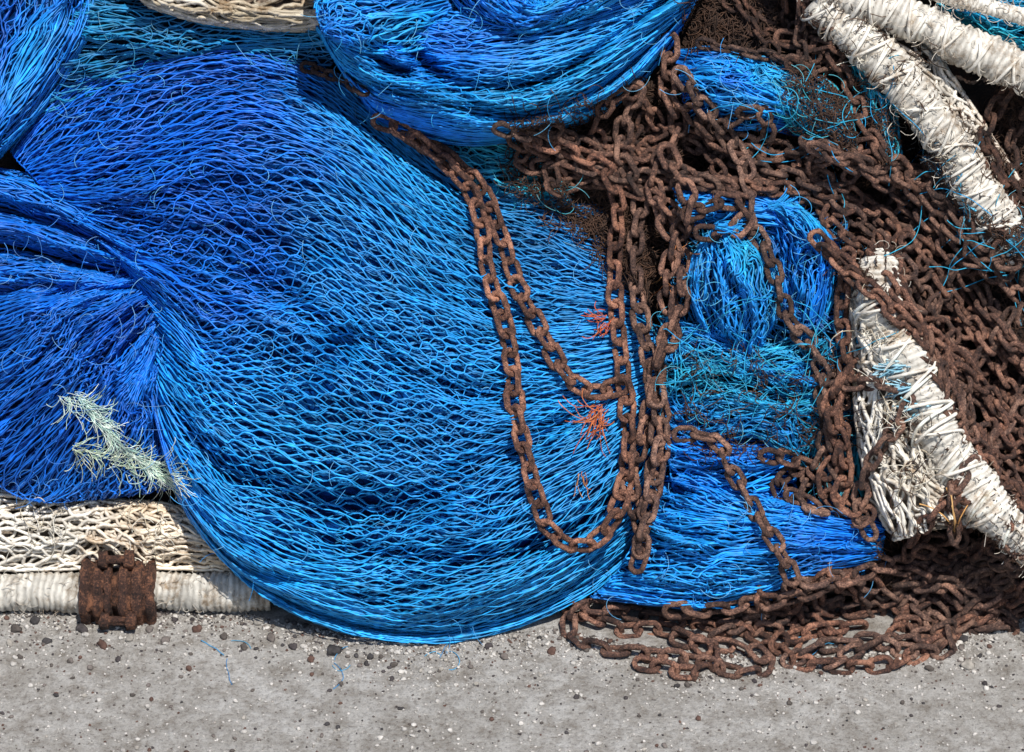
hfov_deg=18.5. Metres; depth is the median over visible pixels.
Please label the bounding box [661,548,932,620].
rusty chain
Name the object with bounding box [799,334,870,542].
fishing net
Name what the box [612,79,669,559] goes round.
rusty chain
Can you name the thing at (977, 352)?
rusty chain
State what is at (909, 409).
frayed twine
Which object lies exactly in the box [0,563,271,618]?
rope
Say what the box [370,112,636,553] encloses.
rusty chain
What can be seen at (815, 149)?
frayed twine
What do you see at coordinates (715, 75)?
fishing net
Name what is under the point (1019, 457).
rusty chain
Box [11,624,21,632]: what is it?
pebble
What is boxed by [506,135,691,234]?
rusty chain
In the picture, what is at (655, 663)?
rusty chain
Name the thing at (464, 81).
fishing net
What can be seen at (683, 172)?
rusty chain
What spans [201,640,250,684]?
frayed twine
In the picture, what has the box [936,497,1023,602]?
rusty chain
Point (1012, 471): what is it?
rusty chain
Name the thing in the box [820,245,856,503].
rusty chain
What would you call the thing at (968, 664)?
pebble
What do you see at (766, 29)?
rusty chain
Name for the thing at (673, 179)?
rusty chain
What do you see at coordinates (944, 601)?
rusty chain
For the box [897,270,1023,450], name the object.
rusty chain
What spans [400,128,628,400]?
rusty chain
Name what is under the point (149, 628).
pebble
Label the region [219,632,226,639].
pebble
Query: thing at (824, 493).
rusty chain
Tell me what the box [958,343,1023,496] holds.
rusty chain
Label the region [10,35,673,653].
fishing net
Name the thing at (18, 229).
fishing net
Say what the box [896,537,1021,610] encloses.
rusty chain
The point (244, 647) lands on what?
pebble
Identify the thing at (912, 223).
rusty chain
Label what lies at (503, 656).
pebble
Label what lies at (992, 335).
rusty chain
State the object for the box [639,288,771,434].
frayed twine
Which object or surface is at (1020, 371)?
rusty chain
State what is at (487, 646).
pebble
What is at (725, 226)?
net tie
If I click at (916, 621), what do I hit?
rusty chain
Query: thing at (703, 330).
frayed twine
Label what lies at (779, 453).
rusty chain
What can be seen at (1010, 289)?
rusty chain
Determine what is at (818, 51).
rusty chain
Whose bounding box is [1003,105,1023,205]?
rusty chain
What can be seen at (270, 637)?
pebble
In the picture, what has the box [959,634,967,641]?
pebble
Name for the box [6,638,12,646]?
pebble
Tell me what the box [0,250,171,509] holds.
fishing net
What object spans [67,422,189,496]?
frayed rope
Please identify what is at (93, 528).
fishing net
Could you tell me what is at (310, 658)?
pebble
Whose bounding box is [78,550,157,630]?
rope clamp
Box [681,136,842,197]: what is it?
rusty chain
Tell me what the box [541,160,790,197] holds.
rusty chain
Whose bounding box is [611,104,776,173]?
rusty chain
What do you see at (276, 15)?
fishing net
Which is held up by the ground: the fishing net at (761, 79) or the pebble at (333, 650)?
the pebble at (333, 650)
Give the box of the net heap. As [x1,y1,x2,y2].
[0,0,1023,604]
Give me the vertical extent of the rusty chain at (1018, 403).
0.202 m
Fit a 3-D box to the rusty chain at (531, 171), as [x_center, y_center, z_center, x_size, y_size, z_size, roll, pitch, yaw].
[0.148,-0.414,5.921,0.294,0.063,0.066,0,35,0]
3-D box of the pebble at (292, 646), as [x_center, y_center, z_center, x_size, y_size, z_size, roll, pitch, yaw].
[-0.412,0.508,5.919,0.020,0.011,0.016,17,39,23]
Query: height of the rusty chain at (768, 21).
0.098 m
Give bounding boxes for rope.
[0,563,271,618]
[47,384,198,511]
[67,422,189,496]
[797,0,1023,96]
[799,0,1022,265]
[846,240,1023,577]
[930,0,1023,26]
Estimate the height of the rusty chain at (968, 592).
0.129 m
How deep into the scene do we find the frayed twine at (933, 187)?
5.84 m
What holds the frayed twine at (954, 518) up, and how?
hanging from the rusty chain at (931, 517)
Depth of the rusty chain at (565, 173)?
5.92 m
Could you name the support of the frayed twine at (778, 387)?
attached to the rusty chain at (698, 99)
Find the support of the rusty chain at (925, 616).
on the ground
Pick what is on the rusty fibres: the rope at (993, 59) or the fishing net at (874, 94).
the rope at (993, 59)
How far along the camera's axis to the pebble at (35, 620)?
5.97 m
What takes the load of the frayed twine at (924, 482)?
on the fishing net at (905, 510)
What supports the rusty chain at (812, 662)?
on the ground
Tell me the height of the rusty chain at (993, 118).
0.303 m
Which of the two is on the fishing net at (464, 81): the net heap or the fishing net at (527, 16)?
the fishing net at (527, 16)
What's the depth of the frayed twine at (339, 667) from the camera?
5.87 m
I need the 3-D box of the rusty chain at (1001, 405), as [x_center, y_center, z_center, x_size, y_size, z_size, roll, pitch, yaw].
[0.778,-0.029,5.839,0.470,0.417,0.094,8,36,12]
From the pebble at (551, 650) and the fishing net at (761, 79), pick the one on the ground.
the pebble at (551, 650)
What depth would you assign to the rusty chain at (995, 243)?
5.84 m
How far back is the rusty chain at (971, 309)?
5.92 m
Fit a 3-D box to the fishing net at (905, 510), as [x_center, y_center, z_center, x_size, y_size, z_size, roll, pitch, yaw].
[0.718,0.059,5.837,0.188,0.457,0.377,-21,40,-27]
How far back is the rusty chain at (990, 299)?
5.92 m
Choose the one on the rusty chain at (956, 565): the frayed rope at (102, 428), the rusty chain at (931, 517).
the rusty chain at (931, 517)
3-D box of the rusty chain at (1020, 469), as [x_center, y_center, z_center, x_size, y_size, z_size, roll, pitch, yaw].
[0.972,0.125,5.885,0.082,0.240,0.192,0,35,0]
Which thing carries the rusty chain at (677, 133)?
hanging from the net heap
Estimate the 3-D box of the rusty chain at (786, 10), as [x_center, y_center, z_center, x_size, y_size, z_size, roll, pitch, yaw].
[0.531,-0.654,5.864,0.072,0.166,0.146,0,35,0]
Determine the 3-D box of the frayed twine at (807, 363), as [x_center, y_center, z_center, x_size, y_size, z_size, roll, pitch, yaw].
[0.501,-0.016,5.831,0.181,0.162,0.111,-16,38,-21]
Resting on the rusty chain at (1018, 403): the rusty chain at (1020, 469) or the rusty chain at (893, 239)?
the rusty chain at (893, 239)
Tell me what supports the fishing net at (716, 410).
on the net heap
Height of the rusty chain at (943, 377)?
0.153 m
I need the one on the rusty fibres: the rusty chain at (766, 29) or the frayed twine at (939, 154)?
the frayed twine at (939, 154)
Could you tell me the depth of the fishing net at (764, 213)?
5.85 m
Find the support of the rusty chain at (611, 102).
on the fishing net at (464, 81)
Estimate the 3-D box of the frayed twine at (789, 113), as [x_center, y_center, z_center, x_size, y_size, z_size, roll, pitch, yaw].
[0.523,-0.478,5.835,0.271,0.192,0.158,-17,39,-23]
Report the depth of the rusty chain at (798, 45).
5.86 m
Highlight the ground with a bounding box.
[0,596,1023,751]
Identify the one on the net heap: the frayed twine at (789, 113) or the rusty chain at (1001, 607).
the rusty chain at (1001, 607)
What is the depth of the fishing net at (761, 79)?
5.84 m
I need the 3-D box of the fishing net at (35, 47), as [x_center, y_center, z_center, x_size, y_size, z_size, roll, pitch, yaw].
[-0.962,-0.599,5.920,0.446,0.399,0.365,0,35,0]
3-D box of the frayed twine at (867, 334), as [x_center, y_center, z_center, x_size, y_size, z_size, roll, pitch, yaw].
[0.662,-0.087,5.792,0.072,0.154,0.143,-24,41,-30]
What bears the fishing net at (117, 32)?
on the net heap
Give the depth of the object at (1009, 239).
5.84 m
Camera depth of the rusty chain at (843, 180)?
5.84 m
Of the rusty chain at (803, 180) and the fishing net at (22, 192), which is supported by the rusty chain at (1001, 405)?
the rusty chain at (803, 180)
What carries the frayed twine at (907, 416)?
on the rusty chain at (862, 483)
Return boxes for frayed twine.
[6,497,66,561]
[114,504,192,565]
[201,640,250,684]
[332,646,349,688]
[425,639,459,669]
[558,388,613,456]
[574,471,590,500]
[581,301,614,339]
[626,297,770,373]
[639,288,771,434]
[651,269,672,294]
[711,55,872,157]
[720,326,836,466]
[730,308,819,419]
[751,108,862,206]
[757,297,897,408]
[810,55,923,185]
[830,284,906,383]
[836,20,912,81]
[854,368,920,445]
[872,359,910,378]
[878,445,953,500]
[884,136,983,255]
[884,379,910,398]
[887,82,947,144]
[892,397,930,421]
[908,130,966,175]
[919,488,967,531]
[920,163,1023,292]
[929,231,1023,325]
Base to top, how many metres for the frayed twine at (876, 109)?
0.237 m
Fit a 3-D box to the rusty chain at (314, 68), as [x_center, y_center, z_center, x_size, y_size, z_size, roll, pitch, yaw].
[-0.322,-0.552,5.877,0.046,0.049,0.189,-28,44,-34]
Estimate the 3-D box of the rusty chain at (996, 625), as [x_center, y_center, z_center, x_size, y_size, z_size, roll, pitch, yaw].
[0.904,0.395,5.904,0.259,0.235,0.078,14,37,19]
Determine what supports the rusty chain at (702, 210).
on the fishing net at (725, 270)
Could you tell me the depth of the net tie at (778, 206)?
5.83 m
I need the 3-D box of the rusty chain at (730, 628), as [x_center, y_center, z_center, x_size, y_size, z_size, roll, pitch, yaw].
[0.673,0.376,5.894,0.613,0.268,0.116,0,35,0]
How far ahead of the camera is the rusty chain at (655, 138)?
5.88 m
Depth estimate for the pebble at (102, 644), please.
5.92 m
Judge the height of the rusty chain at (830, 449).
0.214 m
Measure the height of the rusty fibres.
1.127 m
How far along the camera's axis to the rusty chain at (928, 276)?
5.87 m
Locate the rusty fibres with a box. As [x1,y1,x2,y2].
[494,0,1023,615]
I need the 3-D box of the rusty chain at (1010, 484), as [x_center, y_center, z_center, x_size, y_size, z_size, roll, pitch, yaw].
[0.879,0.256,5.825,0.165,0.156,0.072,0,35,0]
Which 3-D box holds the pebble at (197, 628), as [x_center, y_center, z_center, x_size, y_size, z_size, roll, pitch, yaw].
[-0.596,0.478,5.961,0.020,0.015,0.019,0,35,0]
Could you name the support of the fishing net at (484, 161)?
on the net heap
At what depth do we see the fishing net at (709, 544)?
5.86 m
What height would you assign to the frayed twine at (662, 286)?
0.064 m
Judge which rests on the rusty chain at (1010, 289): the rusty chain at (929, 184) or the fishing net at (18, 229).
the rusty chain at (929, 184)
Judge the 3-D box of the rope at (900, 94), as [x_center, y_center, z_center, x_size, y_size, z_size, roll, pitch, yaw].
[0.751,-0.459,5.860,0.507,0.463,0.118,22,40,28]
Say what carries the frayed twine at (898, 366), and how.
attached to the rope at (906, 349)
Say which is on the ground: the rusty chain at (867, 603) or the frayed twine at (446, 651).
the frayed twine at (446, 651)
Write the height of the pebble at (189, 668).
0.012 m
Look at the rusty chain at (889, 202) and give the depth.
5.92 m
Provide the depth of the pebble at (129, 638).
5.93 m
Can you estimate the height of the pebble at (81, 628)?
0.015 m
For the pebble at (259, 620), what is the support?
on the ground
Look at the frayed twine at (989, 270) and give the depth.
5.87 m
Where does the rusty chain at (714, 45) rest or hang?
on the rusty fibres
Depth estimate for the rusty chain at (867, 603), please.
5.95 m
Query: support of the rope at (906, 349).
on the net heap
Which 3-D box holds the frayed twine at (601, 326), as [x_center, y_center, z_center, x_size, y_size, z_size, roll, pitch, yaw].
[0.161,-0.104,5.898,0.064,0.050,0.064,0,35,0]
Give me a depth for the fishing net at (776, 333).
5.88 m
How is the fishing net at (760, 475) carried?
on the net heap
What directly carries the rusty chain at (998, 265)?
on the net heap
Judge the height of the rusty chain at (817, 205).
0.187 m
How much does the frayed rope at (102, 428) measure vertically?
0.316 m
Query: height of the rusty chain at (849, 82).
0.318 m
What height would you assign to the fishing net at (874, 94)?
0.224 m
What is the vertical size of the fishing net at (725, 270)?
0.288 m
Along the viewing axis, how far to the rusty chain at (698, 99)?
5.84 m
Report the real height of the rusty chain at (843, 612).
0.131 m
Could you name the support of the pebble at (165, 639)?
on the ground
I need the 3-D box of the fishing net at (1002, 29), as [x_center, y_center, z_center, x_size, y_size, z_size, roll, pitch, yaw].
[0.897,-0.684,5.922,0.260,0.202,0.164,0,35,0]
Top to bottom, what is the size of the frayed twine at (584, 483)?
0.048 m
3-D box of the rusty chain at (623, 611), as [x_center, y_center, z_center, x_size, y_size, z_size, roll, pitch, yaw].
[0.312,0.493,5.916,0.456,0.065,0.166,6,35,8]
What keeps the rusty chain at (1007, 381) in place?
on the rusty chain at (1018, 403)
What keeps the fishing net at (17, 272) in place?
on the net heap
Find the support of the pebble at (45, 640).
on the ground
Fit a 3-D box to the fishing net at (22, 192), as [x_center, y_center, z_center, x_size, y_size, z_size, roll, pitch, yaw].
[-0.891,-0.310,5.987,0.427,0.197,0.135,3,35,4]
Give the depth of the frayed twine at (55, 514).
5.96 m
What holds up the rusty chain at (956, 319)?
on the rusty chain at (971, 309)
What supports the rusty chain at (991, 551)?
on the rusty fibres
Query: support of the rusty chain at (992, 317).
on the rusty chain at (1020, 469)
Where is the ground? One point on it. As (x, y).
(472, 721)
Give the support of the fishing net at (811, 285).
hanging from the net heap
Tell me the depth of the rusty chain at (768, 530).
5.83 m
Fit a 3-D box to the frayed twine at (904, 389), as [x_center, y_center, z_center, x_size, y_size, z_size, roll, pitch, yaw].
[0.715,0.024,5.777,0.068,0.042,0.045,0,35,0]
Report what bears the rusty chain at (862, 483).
on the rusty fibres
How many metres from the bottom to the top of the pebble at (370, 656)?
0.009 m
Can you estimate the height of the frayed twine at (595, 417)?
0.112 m
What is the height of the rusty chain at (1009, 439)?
0.388 m
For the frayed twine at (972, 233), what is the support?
attached to the rusty chain at (1007, 381)
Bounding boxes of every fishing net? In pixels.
[0,0,105,158]
[0,168,109,243]
[0,208,126,272]
[0,243,135,294]
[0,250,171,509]
[0,490,230,572]
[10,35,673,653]
[39,0,332,115]
[140,0,319,32]
[300,0,454,55]
[308,0,695,150]
[446,142,588,213]
[452,0,644,37]
[590,465,886,619]
[638,306,853,465]
[660,38,802,139]
[665,433,797,494]
[667,204,863,376]
[671,221,785,359]
[672,187,798,236]
[722,54,857,150]
[769,179,865,352]
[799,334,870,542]
[839,288,857,353]
[846,58,902,163]
[849,269,977,541]
[877,26,1023,203]
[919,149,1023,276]
[936,0,1023,50]
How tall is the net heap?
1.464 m
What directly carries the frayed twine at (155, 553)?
on the fishing net at (93, 528)
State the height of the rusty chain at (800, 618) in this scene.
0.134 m
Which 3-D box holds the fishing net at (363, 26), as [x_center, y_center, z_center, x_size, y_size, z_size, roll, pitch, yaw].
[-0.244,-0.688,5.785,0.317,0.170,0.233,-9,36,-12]
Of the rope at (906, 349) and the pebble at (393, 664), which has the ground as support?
the pebble at (393, 664)
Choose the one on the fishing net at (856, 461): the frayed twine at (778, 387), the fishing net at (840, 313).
the fishing net at (840, 313)
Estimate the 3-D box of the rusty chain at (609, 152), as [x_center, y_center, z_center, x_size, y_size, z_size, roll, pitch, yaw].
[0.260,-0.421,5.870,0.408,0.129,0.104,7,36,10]
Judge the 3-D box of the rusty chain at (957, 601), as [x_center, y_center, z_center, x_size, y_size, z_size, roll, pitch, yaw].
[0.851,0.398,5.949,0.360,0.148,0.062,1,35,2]
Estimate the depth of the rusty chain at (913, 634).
5.92 m
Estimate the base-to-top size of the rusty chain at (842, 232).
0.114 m
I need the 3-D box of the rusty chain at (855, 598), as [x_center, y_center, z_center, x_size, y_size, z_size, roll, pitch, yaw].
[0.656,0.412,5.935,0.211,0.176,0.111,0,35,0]
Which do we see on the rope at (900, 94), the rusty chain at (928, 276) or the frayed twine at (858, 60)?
the frayed twine at (858, 60)
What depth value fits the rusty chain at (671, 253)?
5.86 m
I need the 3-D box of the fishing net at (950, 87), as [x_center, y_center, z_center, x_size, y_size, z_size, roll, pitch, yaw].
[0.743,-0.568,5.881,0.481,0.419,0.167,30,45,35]
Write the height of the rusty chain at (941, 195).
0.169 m
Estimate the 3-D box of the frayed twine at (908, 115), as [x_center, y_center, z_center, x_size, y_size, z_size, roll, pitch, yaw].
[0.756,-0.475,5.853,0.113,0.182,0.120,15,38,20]
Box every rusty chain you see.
[299,61,369,96]
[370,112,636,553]
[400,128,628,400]
[491,120,721,194]
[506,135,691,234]
[513,136,663,175]
[539,123,755,199]
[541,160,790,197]
[543,163,797,190]
[544,122,823,192]
[550,84,653,161]
[559,597,800,679]
[562,599,720,681]
[581,122,842,202]
[586,134,851,202]
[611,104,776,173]
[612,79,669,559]
[620,30,691,574]
[640,142,698,516]
[643,96,839,216]
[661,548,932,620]
[663,76,1023,422]
[671,65,839,516]
[671,425,801,586]
[679,191,754,242]
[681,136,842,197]
[689,581,842,652]
[694,120,1023,304]
[695,36,849,74]
[707,552,1019,637]
[721,0,845,71]
[731,579,886,621]
[738,573,958,627]
[742,0,826,46]
[742,159,993,399]
[757,9,836,55]
[757,447,876,528]
[768,580,1023,674]
[769,456,822,509]
[773,28,958,232]
[779,569,956,668]
[780,0,814,75]
[792,0,829,81]
[794,137,939,209]
[798,133,1015,282]
[802,158,985,255]
[804,140,1023,371]
[805,135,927,189]
[807,228,1015,447]
[811,561,910,642]
[813,372,857,499]
[815,357,864,517]
[816,241,1023,443]
[819,203,935,273]
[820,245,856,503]
[820,376,916,541]
[822,584,1018,670]
[850,150,1023,354]
[869,229,1023,367]
[872,160,945,235]
[872,554,1023,618]
[881,270,999,460]
[885,220,999,450]
[892,595,1019,653]
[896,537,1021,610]
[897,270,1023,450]
[901,528,973,567]
[906,439,1023,565]
[907,181,967,405]
[907,213,975,315]
[912,283,1023,472]
[915,555,1023,597]
[915,558,1018,605]
[925,550,1023,634]
[926,253,1023,326]
[926,324,992,391]
[926,329,966,427]
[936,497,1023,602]
[938,531,1007,558]
[940,383,1023,545]
[942,228,1008,309]
[947,474,1023,549]
[953,352,1022,491]
[954,306,1023,435]
[957,340,1023,410]
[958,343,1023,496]
[977,86,1023,218]
[978,280,1011,491]
[978,569,1023,630]
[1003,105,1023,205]
[1010,434,1023,492]
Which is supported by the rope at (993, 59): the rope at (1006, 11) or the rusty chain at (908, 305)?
the rope at (1006, 11)
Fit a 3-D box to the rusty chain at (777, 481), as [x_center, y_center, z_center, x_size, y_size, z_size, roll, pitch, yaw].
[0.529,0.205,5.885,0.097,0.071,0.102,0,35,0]
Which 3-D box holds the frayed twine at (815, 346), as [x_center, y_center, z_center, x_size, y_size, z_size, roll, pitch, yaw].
[0.580,-0.048,5.840,0.259,0.187,0.121,0,35,0]
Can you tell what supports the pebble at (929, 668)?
on the ground
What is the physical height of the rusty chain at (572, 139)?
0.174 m
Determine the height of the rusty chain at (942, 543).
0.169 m
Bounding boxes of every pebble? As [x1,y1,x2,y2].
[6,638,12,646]
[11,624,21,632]
[30,615,40,624]
[42,637,51,643]
[76,623,87,632]
[97,638,107,649]
[125,635,133,641]
[145,625,153,632]
[161,636,169,644]
[186,665,191,671]
[192,624,201,632]
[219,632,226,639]
[240,642,247,650]
[253,615,265,625]
[267,632,274,641]
[289,643,296,649]
[307,655,314,662]
[327,644,343,655]
[367,653,373,659]
[390,662,397,667]
[484,643,492,649]
[499,653,507,659]
[547,646,555,654]
[925,665,933,671]
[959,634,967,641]
[960,659,974,669]
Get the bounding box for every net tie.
[714,212,746,241]
[767,188,802,220]
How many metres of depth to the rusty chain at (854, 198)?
5.88 m
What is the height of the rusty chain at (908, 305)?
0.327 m

